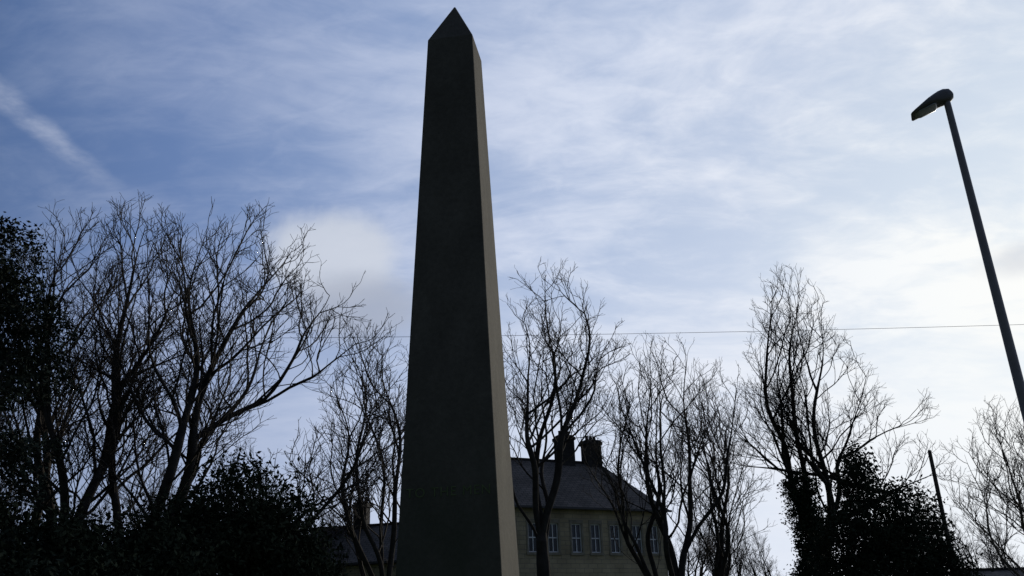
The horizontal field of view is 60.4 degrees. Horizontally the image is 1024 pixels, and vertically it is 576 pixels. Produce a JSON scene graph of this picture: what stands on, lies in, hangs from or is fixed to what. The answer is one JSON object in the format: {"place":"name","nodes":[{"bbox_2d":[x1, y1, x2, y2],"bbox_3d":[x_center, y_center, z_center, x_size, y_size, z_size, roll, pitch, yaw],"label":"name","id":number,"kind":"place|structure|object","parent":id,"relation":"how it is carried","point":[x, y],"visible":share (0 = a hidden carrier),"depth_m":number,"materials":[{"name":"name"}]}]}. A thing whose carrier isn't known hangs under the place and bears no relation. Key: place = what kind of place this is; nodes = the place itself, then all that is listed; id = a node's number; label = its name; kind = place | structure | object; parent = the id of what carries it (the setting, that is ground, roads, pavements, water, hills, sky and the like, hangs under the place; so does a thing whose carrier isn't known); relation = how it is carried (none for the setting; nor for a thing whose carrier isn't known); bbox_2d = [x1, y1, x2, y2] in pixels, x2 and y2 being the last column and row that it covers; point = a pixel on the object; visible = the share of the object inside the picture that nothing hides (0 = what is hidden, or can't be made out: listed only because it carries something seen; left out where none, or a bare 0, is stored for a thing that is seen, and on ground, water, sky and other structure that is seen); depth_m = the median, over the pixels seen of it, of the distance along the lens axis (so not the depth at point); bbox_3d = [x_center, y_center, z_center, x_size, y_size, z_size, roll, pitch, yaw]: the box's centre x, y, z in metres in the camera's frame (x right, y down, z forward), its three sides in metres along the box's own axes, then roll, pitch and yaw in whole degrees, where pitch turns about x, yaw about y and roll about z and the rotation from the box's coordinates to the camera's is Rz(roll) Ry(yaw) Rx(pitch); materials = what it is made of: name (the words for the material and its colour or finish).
{"place":"outdoors","nodes":[
{"label":"outdoors","id":0,"kind":"place"},
{"bbox_2d":[0,0,1023,575],"label":"sky","id":1,"kind":"structure","parent":0,"point":[679,153],"materials":[{"name":"blue"}]},
{"label":"ground","id":2,"kind":"structure","parent":0,"visible":0},
{"bbox_2d":[0,211,96,575],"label":"conifer tree","id":3,"kind":"object","parent":2,"relation":"on","point":[25,359],"visible":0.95,"depth_m":16.59,"materials":[{"name":"green plant"}]},
{"bbox_2d":[0,491,152,575],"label":"evergreen shrub","id":4,"kind":"object","parent":2,"relation":"on","point":[62,540],"visible":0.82,"depth_m":15.48,"materials":[{"name":"green plant"}]},
{"bbox_2d":[0,192,227,545],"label":"bare tree","id":5,"kind":"object","parent":2,"relation":"on","point":[43,421],"visible":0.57,"depth_m":22.77,"materials":[{"name":"brown plant"}]},
{"bbox_2d":[7,497,230,575],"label":"evergreen shrub","id":6,"kind":"object","parent":2,"relation":"on","point":[172,561],"visible":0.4,"depth_m":16.97,"materials":[{"name":"green plant"}]},
{"bbox_2d":[105,441,348,575],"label":"evergreen shrub","id":7,"kind":"object","parent":2,"relation":"on","point":[250,538],"visible":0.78,"depth_m":18.93,"materials":[{"name":"green plant"}]},
{"bbox_2d":[52,197,406,544],"bbox_3d":[-7.215,3.725,22.346,9.638,13.764,5.603,-2,-22,0],"label":"bare tree","id":8,"kind":"object","parent":2,"relation":"on","point":[195,445],"visible":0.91,"depth_m":22.70,"materials":[{"name":"brown plant"}]},
{"bbox_2d":[256,511,351,575],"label":"evergreen shrub","id":9,"kind":"object","parent":2,"relation":"on","point":[337,573],"visible":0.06,"depth_m":20.38,"materials":[{"name":"green plant"}]},
{"bbox_2d":[282,317,408,575],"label":"bare tree","id":10,"kind":"object","parent":2,"relation":"on","point":[347,515],"visible":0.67,"depth_m":27.44,"materials":[{"name":"brown plant"}]},
{"bbox_2d":[309,498,398,575],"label":"stone cottage","id":11,"kind":"structure","parent":2,"relation":"on","point":[367,548],"depth_m":47.51,"materials":[{"name":"stone"}]},
{"bbox_2d":[396,7,518,575],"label":"obelisk monument","id":12,"kind":"object","parent":2,"relation":"on","point":[457,514],"visible":1,"depth_m":12.02,"materials":[{"name":"stone"}]},
{"bbox_2d":[0,421,1023,575],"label":"distant trees","id":13,"kind":"object","parent":2,"relation":"on","point":[739,563],"visible":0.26,"depth_m":55.37,"materials":[{"name":"brown plant"}]},
{"bbox_2d":[500,257,631,575],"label":"bare tree","id":14,"kind":"object","parent":2,"relation":"on","point":[542,520],"visible":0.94,"depth_m":29.62,"materials":[{"name":"brown plant"}]},
{"bbox_2d":[514,507,667,575],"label":"walls","id":15,"kind":"structure","parent":2,"relation":"on","point":[566,563],"depth_m":48.47,"materials":[{"name":"stone"}]},
{"bbox_2d":[515,518,661,555],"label":"window surrounds","id":16,"kind":"object","parent":15,"relation":"attached to","point":[589,523],"visible":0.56,"depth_m":48.77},
{"bbox_2d":[511,459,668,509],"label":"roof","id":17,"kind":"structure","parent":15,"relation":"on","point":[570,492],"depth_m":51.07,"materials":[{"name":"tile"}]},
{"bbox_2d":[511,457,585,462],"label":"ridge tiles","id":18,"kind":"object","parent":17,"relation":"on","point":[550,460],"visible":0.07,"depth_m":53.70,"materials":[{"name":"stone"}]},
{"bbox_2d":[552,435,602,467],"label":"chimney stacks","id":19,"kind":"object","parent":17,"relation":"on","point":[569,450],"visible":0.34,"depth_m":54.55,"materials":[{"name":"brick"}]},
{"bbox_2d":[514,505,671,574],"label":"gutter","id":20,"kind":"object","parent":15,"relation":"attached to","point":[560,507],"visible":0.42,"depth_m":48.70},
{"bbox_2d":[528,523,658,552],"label":"window frames","id":21,"kind":"structure","parent":15,"relation":"in","point":[595,538],"depth_m":48.90,"materials":[{"name":"white wood"}]},
{"bbox_2d":[528,524,657,551],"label":"window glass","id":22,"kind":"object","parent":21,"relation":"in","point":[578,540],"visible":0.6,"depth_m":48.80,"materials":[{"name":"black glass"}]},
{"bbox_2d":[579,330,754,575],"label":"bare tree","id":23,"kind":"object","parent":2,"relation":"on","point":[674,568],"visible":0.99,"depth_m":29.98,"materials":[{"name":"brown plant"}]},
{"bbox_2d":[664,358,776,575],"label":"bare tree","id":24,"kind":"object","parent":2,"relation":"on","point":[722,555],"visible":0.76,"depth_m":33.42,"materials":[{"name":"brown plant"}]},
{"bbox_2d":[703,264,958,575],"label":"bare tree","id":25,"kind":"object","parent":2,"relation":"on","point":[801,497],"visible":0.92,"depth_m":32.47,"materials":[{"name":"brown plant"}]},
{"bbox_2d":[797,432,993,575],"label":"holly tree","id":26,"kind":"object","parent":2,"relation":"on","point":[879,547],"visible":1,"depth_m":26.39,"materials":[{"name":"green plant"}]},
{"bbox_2d":[911,89,1023,422],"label":"street lamp","id":27,"kind":"object","parent":2,"relation":"on","point":[936,100],"visible":1,"depth_m":10.74,"materials":[{"name":"metal"}]},
{"bbox_2d":[939,395,1023,575],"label":"bare tree","id":28,"kind":"object","parent":2,"relation":"on","point":[1019,505],"visible":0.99,"depth_m":34.01,"materials":[{"name":"brown plant"}]},
{"bbox_2d":[966,567,1023,575],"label":"stone bungalow","id":29,"kind":"object","parent":2,"relation":"on","point":[1004,571],"depth_m":36.98,"materials":[{"name":"stone"}]},
{"bbox_3d":[30.157,3.913,19.759,1.200,9.000,0.300,0,-22,-5],"label":"telegraph pole","id":30,"kind":"object","parent":2,"relation":"on","visible":0},
{"bbox_2d":[87,324,1023,338],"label":"overhead cable","id":31,"kind":"object","parent":30,"relation":"attached to","point":[503,335],"visible":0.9,"depth_m":19.25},
{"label":"pavement","id":32,"kind":"structure","parent":0,"visible":0},
{"bbox_2d":[928,450,954,568],"bbox_3d":[13.834,8.648,27.592,0.184,7.150,0.184,0,-22,-5],"label":"telegraph pole","id":33,"kind":"object","parent":32,"relation":"on","point":[935,480],"visible":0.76,"depth_m":28.44,"materials":[{"name":"brown wood"}]}
]}

